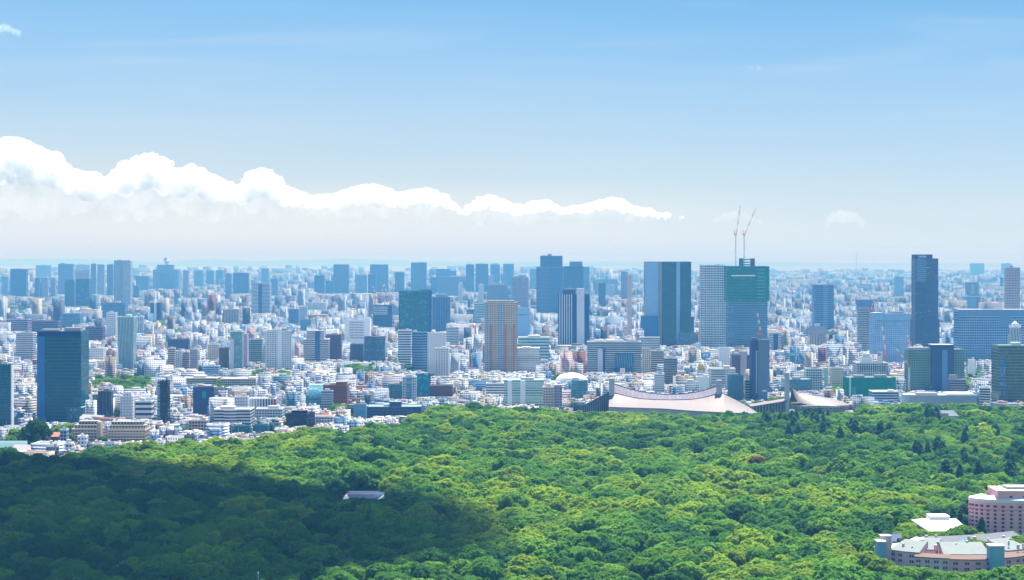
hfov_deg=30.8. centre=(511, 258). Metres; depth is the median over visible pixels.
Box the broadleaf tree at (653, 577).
[648,572,664,579]
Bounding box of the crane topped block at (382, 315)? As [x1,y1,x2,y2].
[373,304,392,326]
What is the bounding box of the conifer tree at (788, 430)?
[784,422,793,436]
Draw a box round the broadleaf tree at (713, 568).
[706,564,731,573]
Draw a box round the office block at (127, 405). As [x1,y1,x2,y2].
[120,392,134,419]
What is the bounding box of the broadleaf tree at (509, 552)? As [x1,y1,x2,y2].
[495,549,517,555]
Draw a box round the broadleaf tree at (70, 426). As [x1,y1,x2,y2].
[63,423,74,432]
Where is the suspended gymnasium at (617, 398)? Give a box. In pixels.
[579,378,756,416]
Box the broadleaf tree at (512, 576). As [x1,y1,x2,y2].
[503,573,525,579]
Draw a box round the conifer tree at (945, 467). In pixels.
[935,459,955,476]
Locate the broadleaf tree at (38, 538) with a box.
[18,533,53,547]
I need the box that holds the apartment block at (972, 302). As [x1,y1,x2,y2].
[961,295,979,308]
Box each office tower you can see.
[0,362,13,426]
[2,276,8,294]
[10,268,27,296]
[36,265,51,280]
[37,327,88,421]
[117,314,136,368]
[136,275,149,289]
[150,301,161,320]
[153,265,179,288]
[157,379,169,423]
[180,271,181,288]
[194,270,203,286]
[206,270,213,284]
[216,267,223,284]
[225,273,231,298]
[230,330,243,368]
[233,272,249,293]
[244,332,248,365]
[252,282,270,312]
[261,268,268,282]
[265,328,291,368]
[271,278,277,295]
[314,275,324,293]
[326,280,332,293]
[355,274,366,292]
[368,273,375,292]
[370,264,387,291]
[395,271,403,291]
[399,289,431,331]
[403,374,416,400]
[428,331,445,373]
[431,277,437,293]
[432,294,449,331]
[436,268,450,276]
[458,282,462,300]
[466,264,473,291]
[476,263,487,291]
[478,283,483,302]
[487,283,507,300]
[488,275,493,284]
[490,263,499,282]
[503,264,513,285]
[511,276,528,306]
[530,269,535,288]
[536,254,562,312]
[558,288,588,344]
[563,262,588,290]
[596,279,617,294]
[641,262,695,345]
[700,264,725,347]
[724,258,768,346]
[749,337,769,399]
[812,272,833,328]
[910,254,939,346]
[965,281,978,295]
[991,342,1023,401]
[1000,276,1003,286]
[1004,266,1019,308]
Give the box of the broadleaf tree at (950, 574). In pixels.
[945,571,965,578]
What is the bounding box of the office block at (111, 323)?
[106,311,116,336]
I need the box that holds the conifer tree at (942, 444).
[935,440,945,451]
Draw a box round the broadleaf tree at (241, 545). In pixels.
[238,540,274,548]
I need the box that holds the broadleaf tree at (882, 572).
[875,569,891,575]
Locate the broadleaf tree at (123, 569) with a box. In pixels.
[103,563,134,577]
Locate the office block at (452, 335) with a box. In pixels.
[446,326,458,344]
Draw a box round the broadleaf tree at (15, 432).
[5,428,21,440]
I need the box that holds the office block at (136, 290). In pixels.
[133,285,139,297]
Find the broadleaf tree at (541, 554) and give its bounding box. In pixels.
[527,549,555,564]
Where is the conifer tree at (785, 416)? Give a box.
[780,413,789,421]
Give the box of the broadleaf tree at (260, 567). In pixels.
[230,558,271,574]
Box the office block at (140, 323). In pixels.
[138,315,143,332]
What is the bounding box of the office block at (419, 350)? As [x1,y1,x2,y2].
[412,330,427,371]
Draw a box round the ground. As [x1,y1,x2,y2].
[49,266,1023,444]
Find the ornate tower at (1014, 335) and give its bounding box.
[1008,321,1021,343]
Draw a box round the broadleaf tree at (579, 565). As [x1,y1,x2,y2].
[575,562,593,570]
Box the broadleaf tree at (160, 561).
[136,554,180,572]
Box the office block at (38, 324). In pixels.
[32,319,61,331]
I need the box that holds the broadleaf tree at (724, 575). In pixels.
[702,567,749,579]
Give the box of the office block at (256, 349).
[249,338,263,362]
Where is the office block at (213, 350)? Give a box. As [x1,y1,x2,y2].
[208,342,220,360]
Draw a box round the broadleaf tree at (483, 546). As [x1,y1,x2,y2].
[478,543,497,549]
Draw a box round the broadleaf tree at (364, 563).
[354,560,377,568]
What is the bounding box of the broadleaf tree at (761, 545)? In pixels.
[748,542,768,549]
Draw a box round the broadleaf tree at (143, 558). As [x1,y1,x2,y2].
[132,556,152,565]
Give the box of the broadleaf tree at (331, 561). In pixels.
[307,555,339,566]
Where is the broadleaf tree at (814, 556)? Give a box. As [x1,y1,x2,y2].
[803,555,823,560]
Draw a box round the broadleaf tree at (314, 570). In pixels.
[297,562,329,579]
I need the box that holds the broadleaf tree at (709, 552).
[697,546,737,566]
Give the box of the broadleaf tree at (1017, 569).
[1009,565,1023,573]
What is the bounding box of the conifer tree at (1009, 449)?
[1004,447,1013,454]
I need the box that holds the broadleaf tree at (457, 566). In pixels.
[449,559,472,575]
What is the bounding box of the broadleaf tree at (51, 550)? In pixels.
[27,542,77,561]
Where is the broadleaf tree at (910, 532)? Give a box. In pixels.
[903,530,914,535]
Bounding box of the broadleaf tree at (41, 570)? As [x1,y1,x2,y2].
[11,563,54,577]
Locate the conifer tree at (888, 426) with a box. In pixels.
[884,422,892,430]
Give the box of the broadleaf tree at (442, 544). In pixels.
[414,538,453,551]
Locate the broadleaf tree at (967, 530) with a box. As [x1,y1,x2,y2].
[960,525,975,534]
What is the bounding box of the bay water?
[0,266,635,270]
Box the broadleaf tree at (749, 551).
[741,546,765,564]
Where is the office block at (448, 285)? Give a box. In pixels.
[438,276,459,295]
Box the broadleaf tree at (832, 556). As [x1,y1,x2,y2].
[824,554,838,558]
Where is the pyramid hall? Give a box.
[307,296,326,309]
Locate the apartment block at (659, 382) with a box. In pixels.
[654,372,663,392]
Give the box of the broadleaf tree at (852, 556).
[836,553,857,560]
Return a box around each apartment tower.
[35,277,39,296]
[41,276,48,296]
[51,277,55,295]
[58,263,74,293]
[65,279,75,306]
[75,270,90,305]
[76,264,89,269]
[91,263,95,293]
[97,264,104,294]
[107,264,113,294]
[114,260,131,304]
[183,269,188,297]
[333,264,348,293]
[411,262,426,290]
[484,300,516,372]
[598,282,604,306]
[606,284,614,296]
[621,271,627,298]
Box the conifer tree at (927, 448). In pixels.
[922,441,932,453]
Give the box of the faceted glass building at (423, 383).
[416,373,430,396]
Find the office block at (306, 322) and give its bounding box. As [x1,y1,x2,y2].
[300,317,311,330]
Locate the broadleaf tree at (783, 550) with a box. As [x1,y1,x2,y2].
[766,545,797,560]
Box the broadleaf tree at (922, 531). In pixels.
[913,529,930,535]
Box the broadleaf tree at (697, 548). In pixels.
[681,542,715,558]
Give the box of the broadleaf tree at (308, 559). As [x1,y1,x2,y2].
[300,556,325,565]
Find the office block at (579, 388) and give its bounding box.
[571,377,587,398]
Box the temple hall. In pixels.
[802,324,831,345]
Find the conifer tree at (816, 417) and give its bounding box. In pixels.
[813,413,819,422]
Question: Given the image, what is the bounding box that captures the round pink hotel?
[968,484,1023,534]
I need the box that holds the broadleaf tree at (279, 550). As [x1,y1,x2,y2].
[273,546,287,558]
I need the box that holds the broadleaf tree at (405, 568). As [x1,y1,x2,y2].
[390,562,423,575]
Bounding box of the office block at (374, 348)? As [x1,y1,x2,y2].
[364,335,385,361]
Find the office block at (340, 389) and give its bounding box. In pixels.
[323,381,348,403]
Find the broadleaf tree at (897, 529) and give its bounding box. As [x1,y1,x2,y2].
[892,527,904,532]
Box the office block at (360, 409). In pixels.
[353,401,366,418]
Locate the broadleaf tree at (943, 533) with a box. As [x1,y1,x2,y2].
[938,531,950,535]
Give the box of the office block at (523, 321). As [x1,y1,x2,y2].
[517,305,529,337]
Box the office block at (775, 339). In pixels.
[769,332,780,350]
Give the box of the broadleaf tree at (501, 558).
[480,548,512,568]
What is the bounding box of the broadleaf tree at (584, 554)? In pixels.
[573,548,602,561]
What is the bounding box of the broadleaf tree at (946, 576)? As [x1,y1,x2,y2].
[939,572,953,578]
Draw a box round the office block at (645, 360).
[642,347,649,372]
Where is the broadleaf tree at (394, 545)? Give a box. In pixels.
[380,541,403,549]
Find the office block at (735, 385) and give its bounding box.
[728,373,743,400]
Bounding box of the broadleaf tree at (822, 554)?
[816,550,835,559]
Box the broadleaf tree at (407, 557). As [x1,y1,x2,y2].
[391,555,413,561]
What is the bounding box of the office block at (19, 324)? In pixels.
[6,317,31,331]
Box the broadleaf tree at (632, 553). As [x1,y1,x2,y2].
[626,547,640,558]
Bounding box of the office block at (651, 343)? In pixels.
[639,336,659,352]
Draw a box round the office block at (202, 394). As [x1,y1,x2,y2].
[193,385,213,414]
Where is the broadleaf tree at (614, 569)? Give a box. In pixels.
[597,563,628,575]
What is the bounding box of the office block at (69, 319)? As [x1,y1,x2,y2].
[62,312,82,327]
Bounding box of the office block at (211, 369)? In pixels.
[202,364,220,374]
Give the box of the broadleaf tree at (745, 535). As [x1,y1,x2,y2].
[724,526,774,547]
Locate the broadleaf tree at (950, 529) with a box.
[944,527,963,532]
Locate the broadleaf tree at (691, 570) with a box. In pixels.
[664,561,706,579]
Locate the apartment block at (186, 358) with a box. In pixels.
[183,350,189,368]
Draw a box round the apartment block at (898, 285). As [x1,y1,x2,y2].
[894,276,903,296]
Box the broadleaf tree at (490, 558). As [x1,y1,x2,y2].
[472,556,498,564]
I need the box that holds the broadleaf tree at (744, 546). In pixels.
[735,543,750,550]
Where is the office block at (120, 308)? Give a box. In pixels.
[101,301,127,317]
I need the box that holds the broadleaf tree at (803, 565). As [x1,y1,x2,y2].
[787,561,814,571]
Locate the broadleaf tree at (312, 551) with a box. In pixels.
[295,545,330,562]
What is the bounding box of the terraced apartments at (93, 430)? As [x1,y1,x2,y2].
[72,420,104,441]
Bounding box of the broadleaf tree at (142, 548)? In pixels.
[122,541,167,557]
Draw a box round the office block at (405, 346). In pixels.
[398,329,411,365]
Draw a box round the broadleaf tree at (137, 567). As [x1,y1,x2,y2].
[133,561,145,571]
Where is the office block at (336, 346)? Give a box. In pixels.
[325,333,341,359]
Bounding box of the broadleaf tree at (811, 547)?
[797,540,833,557]
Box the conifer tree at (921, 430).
[916,428,926,434]
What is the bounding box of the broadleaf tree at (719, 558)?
[708,555,735,563]
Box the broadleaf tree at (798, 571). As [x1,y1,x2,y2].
[787,569,803,578]
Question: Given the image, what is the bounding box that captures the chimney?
[627,275,631,336]
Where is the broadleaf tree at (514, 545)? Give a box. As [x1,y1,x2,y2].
[503,541,529,555]
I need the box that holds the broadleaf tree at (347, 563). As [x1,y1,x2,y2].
[339,561,366,569]
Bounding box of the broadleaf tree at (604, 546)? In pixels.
[594,540,627,553]
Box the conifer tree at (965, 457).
[960,452,970,462]
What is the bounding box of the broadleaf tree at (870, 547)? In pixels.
[864,540,874,550]
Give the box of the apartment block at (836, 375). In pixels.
[830,366,843,385]
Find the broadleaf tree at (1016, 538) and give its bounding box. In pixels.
[1011,535,1022,541]
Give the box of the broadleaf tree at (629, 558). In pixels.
[612,548,632,563]
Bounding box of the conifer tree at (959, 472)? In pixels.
[954,463,964,477]
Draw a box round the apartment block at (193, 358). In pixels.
[190,348,197,369]
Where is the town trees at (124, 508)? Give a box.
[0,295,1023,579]
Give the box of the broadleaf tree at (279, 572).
[263,565,293,579]
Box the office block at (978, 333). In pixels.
[954,309,1023,362]
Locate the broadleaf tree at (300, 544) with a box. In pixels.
[289,539,312,549]
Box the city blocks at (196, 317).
[0,265,1023,441]
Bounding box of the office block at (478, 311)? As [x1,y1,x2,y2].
[474,302,483,323]
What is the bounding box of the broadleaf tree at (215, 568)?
[188,561,229,579]
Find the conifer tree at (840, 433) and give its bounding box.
[835,426,844,438]
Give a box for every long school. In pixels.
[184,375,220,384]
[221,376,255,385]
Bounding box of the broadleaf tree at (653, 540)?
[641,533,673,549]
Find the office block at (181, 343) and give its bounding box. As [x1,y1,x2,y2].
[168,338,189,349]
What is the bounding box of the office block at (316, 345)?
[303,330,329,361]
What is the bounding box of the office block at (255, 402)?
[249,396,276,415]
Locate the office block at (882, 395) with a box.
[869,389,898,402]
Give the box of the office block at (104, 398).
[92,388,112,416]
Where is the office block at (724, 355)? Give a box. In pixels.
[719,346,729,365]
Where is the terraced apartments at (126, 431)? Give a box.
[108,421,150,441]
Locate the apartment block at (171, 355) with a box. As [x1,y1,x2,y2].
[168,347,175,367]
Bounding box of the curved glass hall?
[306,385,322,407]
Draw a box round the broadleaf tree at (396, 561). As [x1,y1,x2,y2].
[392,558,411,564]
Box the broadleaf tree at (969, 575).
[959,572,977,578]
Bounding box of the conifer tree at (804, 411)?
[801,408,810,415]
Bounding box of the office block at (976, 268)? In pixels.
[970,263,983,275]
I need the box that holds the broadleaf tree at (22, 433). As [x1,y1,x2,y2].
[20,424,33,440]
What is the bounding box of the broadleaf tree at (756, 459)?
[748,456,765,463]
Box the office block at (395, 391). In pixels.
[388,383,402,398]
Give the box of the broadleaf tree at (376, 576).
[369,572,386,579]
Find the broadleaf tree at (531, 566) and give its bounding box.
[526,559,557,570]
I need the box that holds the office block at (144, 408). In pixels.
[136,398,153,419]
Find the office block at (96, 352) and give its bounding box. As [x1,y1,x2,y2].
[89,346,106,359]
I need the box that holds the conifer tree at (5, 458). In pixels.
[0,451,10,465]
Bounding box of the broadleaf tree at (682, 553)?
[674,549,696,556]
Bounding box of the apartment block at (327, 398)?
[321,389,332,409]
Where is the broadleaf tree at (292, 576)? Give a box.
[281,574,299,579]
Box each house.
[0,422,15,431]
[13,444,30,450]
[14,383,36,392]
[14,393,28,398]
[14,397,36,418]
[16,382,24,394]
[18,416,28,424]
[19,450,54,456]
[20,378,27,382]
[27,384,35,394]
[31,440,63,456]
[46,443,58,455]
[60,450,70,455]
[74,445,83,451]
[79,414,105,420]
[85,398,96,414]
[86,441,113,448]
[90,440,103,447]
[94,412,125,421]
[104,419,115,436]
[113,386,122,393]
[113,392,133,406]
[132,419,161,423]
[135,395,156,404]
[139,395,156,406]
[145,420,155,429]
[146,385,155,394]
[149,429,158,439]
[151,434,164,440]
[155,424,168,428]
[156,438,164,444]
[159,426,173,434]
[165,429,177,435]
[165,435,183,442]
[166,375,172,389]
[167,422,179,427]
[170,394,182,400]
[172,391,181,394]
[172,414,182,423]
[178,430,203,434]
[180,385,186,394]
[181,394,190,407]
[184,432,196,441]
[197,431,208,436]
[197,434,208,438]
[206,423,228,436]
[209,394,233,417]
[209,421,221,436]
[214,387,231,396]
[218,391,227,396]
[225,387,250,389]
[229,423,236,432]
[233,390,249,397]
[249,389,256,397]
[249,432,260,437]
[262,376,269,388]
[270,383,275,396]
[275,429,289,432]
[285,388,295,404]
[287,391,297,405]
[291,375,299,382]
[294,382,302,393]
[303,377,309,386]
[305,407,317,414]
[321,423,334,428]
[332,424,342,430]
[334,415,347,424]
[336,408,346,416]
[339,425,348,431]
[342,409,349,420]
[347,419,358,428]
[352,396,360,402]
[357,390,378,400]
[362,386,388,399]
[364,372,371,384]
[364,394,373,404]
[372,416,392,422]
[376,378,381,386]
[385,417,397,424]
[396,416,406,423]
[432,400,438,405]
[437,398,446,404]
[484,396,494,405]
[596,388,600,396]
[601,382,621,395]
[624,377,633,383]
[626,380,643,388]
[634,384,642,390]
[671,386,681,393]
[673,374,692,385]
[674,379,698,391]
[836,387,843,400]
[896,379,904,391]
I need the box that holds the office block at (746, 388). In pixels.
[744,378,749,398]
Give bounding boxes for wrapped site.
[843,374,895,398]
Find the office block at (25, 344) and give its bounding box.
[16,331,35,359]
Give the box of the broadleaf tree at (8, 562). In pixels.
[0,557,23,569]
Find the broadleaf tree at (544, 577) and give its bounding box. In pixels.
[524,574,554,579]
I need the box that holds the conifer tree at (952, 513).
[949,507,958,520]
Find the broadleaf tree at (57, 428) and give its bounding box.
[52,424,66,431]
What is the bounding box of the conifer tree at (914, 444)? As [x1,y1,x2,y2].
[910,439,917,454]
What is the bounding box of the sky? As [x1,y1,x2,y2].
[0,0,1023,263]
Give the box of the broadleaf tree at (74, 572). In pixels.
[50,564,93,579]
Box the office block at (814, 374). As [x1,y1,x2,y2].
[804,367,827,390]
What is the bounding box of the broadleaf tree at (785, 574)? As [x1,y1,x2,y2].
[776,569,792,578]
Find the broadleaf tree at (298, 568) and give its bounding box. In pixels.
[290,563,306,574]
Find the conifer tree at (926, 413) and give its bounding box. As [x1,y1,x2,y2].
[923,406,930,417]
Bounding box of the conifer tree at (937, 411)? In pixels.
[934,406,941,420]
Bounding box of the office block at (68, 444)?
[63,439,73,450]
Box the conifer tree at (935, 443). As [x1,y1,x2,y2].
[931,436,940,450]
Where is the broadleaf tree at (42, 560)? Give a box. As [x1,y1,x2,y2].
[23,556,54,564]
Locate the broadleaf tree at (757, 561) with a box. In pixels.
[746,558,774,568]
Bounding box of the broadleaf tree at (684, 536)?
[674,531,714,542]
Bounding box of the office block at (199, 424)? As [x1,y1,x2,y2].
[189,418,207,430]
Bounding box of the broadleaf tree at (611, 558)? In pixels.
[600,552,628,564]
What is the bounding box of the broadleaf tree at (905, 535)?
[892,531,909,542]
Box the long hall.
[901,392,976,404]
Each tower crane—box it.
[377,285,383,303]
[734,206,740,257]
[742,209,755,265]
[757,314,761,338]
[882,326,886,361]
[896,349,910,389]
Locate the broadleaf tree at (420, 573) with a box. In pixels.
[396,560,429,578]
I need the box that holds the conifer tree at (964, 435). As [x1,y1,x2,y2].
[959,427,969,443]
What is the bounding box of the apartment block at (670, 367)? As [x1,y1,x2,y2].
[664,356,676,384]
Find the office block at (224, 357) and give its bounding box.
[219,346,228,369]
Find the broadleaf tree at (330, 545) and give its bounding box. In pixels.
[308,543,339,550]
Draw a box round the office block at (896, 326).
[869,311,909,362]
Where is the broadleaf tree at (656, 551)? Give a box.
[642,546,669,557]
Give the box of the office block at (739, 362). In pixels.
[730,351,748,376]
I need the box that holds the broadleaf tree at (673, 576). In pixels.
[654,572,691,579]
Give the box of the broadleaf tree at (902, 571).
[891,566,917,578]
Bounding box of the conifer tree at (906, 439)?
[901,437,909,443]
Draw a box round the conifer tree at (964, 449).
[957,447,966,457]
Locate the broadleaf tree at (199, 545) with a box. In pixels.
[182,542,217,555]
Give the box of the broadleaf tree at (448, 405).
[442,403,454,406]
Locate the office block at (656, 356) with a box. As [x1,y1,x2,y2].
[650,348,663,371]
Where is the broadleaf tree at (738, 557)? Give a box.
[718,547,745,567]
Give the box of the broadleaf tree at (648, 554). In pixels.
[640,551,655,557]
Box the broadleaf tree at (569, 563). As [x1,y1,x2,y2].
[556,559,577,569]
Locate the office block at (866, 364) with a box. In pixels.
[853,353,887,375]
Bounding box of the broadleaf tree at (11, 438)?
[2,435,16,440]
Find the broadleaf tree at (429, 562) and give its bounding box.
[423,560,448,566]
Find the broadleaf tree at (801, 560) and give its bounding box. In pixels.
[788,557,816,564]
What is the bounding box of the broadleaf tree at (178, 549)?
[167,545,186,554]
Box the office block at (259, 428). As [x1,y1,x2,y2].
[253,424,268,432]
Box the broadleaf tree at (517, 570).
[503,565,528,576]
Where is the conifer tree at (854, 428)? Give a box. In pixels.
[849,419,862,433]
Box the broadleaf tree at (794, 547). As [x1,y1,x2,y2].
[787,545,803,556]
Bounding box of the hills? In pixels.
[0,259,1023,265]
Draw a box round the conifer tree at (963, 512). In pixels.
[956,503,968,523]
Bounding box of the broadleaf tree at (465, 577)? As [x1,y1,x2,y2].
[456,575,482,579]
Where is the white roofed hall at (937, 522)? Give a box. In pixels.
[911,514,961,531]
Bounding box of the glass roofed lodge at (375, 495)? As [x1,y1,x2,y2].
[343,491,384,499]
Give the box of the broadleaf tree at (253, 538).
[246,535,275,544]
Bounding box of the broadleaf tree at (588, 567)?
[572,560,604,572]
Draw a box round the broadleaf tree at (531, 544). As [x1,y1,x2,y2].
[500,535,547,554]
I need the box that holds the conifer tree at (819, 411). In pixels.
[816,407,821,413]
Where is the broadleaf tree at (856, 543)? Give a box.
[834,536,864,552]
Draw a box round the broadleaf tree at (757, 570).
[739,564,774,578]
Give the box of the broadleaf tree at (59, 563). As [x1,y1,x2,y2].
[46,557,71,568]
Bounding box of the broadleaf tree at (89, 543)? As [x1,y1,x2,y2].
[82,538,102,551]
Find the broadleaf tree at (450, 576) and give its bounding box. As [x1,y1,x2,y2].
[433,572,459,579]
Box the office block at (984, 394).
[979,385,989,404]
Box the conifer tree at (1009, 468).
[1002,459,1018,476]
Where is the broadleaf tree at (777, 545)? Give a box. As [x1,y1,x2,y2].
[770,542,787,547]
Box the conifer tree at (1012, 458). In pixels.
[1010,454,1017,468]
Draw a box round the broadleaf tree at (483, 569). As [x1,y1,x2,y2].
[457,557,504,579]
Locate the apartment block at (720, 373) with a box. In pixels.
[709,365,734,388]
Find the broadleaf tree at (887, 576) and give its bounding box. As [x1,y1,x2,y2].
[881,573,902,579]
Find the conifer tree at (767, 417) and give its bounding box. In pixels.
[762,412,772,421]
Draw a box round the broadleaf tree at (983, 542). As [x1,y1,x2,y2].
[973,539,985,547]
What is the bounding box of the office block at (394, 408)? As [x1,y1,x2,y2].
[367,401,422,417]
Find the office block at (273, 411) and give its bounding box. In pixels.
[256,405,284,418]
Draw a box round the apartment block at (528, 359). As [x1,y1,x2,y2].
[517,346,539,372]
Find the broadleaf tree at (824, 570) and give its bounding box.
[809,561,882,579]
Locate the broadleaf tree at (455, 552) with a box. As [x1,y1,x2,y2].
[448,544,471,556]
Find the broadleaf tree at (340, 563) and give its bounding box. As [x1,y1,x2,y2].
[332,558,360,566]
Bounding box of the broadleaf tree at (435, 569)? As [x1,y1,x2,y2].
[424,563,451,579]
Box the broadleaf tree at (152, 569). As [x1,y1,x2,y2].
[142,566,161,571]
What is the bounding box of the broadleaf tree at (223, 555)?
[181,546,235,571]
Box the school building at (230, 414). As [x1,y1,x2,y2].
[214,405,253,424]
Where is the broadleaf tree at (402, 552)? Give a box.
[391,549,409,555]
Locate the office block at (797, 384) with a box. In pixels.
[781,377,811,391]
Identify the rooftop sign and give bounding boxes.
[693,343,700,349]
[698,365,702,375]
[702,352,709,357]
[787,352,798,371]
[877,352,882,373]
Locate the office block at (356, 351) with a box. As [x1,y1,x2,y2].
[350,343,363,361]
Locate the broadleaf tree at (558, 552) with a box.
[546,541,582,565]
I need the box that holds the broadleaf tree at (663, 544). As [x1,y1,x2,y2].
[649,541,667,548]
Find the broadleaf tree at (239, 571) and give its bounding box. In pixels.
[228,566,252,576]
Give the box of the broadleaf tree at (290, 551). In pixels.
[277,542,301,558]
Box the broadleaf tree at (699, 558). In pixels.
[681,553,711,564]
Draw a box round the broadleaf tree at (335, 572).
[322,566,357,579]
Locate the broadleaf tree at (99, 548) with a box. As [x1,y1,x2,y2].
[84,546,104,552]
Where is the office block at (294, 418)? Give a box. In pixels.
[286,410,314,427]
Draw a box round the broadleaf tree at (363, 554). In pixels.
[343,549,380,561]
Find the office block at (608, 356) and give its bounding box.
[587,340,640,373]
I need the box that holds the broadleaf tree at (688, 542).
[665,538,703,549]
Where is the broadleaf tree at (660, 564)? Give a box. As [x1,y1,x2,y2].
[646,554,684,579]
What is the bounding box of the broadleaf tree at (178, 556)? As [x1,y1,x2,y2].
[162,552,185,562]
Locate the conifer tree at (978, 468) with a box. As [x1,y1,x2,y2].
[970,459,984,474]
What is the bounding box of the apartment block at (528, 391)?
[504,377,542,406]
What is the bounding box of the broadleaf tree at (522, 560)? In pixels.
[508,553,538,567]
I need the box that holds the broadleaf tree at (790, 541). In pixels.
[782,538,803,545]
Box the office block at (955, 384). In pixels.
[948,374,965,391]
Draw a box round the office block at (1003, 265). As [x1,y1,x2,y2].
[1001,263,1011,274]
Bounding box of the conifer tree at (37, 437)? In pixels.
[34,434,41,442]
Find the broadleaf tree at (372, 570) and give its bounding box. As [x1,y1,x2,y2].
[363,562,395,579]
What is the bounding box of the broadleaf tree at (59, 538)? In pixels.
[48,536,69,542]
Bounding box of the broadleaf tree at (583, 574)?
[558,569,600,579]
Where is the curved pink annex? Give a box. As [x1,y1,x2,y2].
[874,531,1023,572]
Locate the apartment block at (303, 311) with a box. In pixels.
[300,305,307,318]
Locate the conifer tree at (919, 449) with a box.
[913,441,923,456]
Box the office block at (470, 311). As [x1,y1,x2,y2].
[467,308,473,322]
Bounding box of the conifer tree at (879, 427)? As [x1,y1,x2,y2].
[872,420,884,434]
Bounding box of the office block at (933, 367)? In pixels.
[904,344,963,392]
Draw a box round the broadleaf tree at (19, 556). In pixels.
[11,551,29,561]
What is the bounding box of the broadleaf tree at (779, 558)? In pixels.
[772,554,792,561]
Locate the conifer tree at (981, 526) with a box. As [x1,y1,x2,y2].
[975,517,987,533]
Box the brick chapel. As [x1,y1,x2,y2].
[45,432,59,440]
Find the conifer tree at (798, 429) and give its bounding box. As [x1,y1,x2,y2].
[795,423,801,433]
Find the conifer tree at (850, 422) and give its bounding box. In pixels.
[847,418,853,427]
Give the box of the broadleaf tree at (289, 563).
[272,558,295,568]
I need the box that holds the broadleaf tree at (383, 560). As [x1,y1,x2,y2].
[372,558,393,563]
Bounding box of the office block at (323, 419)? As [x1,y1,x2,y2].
[315,415,334,424]
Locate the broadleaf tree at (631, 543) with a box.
[610,537,639,554]
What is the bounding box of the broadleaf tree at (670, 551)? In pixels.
[666,546,683,553]
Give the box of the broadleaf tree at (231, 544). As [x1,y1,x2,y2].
[213,541,240,548]
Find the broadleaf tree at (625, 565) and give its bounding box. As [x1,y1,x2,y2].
[616,562,634,571]
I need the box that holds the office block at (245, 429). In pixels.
[234,425,250,433]
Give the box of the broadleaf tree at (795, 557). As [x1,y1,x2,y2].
[782,555,806,561]
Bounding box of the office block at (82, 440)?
[77,434,87,448]
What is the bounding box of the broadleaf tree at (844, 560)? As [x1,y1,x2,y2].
[819,557,852,565]
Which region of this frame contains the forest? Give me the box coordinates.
[8,295,1023,579]
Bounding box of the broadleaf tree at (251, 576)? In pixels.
[236,572,268,579]
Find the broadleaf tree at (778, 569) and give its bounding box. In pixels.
[765,565,786,575]
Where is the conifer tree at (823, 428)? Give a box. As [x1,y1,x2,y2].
[818,421,827,432]
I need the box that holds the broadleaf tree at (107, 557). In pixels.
[92,550,117,563]
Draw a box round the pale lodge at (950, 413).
[939,410,958,418]
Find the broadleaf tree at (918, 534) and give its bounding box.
[908,532,925,538]
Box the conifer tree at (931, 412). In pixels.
[929,408,938,420]
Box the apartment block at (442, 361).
[435,346,448,375]
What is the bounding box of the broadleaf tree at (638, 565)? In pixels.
[629,556,651,579]
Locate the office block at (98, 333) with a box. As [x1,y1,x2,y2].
[86,325,105,340]
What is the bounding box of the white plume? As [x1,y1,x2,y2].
[164,257,168,264]
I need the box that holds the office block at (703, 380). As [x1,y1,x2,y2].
[696,375,708,389]
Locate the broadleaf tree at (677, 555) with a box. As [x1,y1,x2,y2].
[670,553,681,558]
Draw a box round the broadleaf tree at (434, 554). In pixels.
[415,547,450,564]
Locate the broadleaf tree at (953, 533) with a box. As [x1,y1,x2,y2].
[949,531,965,535]
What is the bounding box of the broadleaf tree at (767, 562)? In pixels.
[743,557,770,565]
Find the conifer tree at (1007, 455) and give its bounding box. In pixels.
[1001,450,1010,461]
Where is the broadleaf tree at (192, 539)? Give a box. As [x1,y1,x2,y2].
[182,532,209,548]
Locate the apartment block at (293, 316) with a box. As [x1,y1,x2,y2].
[289,308,298,323]
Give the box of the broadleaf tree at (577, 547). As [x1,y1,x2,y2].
[571,546,603,554]
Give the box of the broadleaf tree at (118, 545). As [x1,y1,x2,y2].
[105,540,128,552]
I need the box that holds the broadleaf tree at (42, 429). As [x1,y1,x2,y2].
[25,419,52,442]
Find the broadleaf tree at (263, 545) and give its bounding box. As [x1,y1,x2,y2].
[237,538,278,553]
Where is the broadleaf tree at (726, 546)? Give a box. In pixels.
[714,542,742,565]
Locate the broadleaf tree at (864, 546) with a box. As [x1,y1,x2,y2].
[858,537,898,552]
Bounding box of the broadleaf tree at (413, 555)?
[407,549,428,560]
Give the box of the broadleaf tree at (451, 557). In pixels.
[441,555,457,565]
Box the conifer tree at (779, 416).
[777,412,782,419]
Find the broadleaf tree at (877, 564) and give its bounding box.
[862,557,889,571]
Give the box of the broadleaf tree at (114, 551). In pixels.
[102,547,122,559]
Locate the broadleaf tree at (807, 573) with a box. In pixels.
[793,567,812,577]
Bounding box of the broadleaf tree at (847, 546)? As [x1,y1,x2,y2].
[828,542,856,552]
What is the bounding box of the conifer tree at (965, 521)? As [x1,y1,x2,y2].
[962,516,968,525]
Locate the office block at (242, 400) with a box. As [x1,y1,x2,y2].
[234,394,248,406]
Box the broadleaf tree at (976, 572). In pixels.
[971,569,986,575]
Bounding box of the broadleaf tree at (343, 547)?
[338,543,351,550]
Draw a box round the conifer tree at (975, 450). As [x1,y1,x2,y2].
[972,446,978,453]
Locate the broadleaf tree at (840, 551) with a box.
[834,548,854,555]
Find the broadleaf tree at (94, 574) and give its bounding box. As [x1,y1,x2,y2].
[78,569,109,579]
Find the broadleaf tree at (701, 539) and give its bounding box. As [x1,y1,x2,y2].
[692,536,708,542]
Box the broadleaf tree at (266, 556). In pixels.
[262,553,276,563]
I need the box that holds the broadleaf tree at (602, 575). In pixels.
[595,570,616,579]
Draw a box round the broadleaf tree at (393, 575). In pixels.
[377,571,411,579]

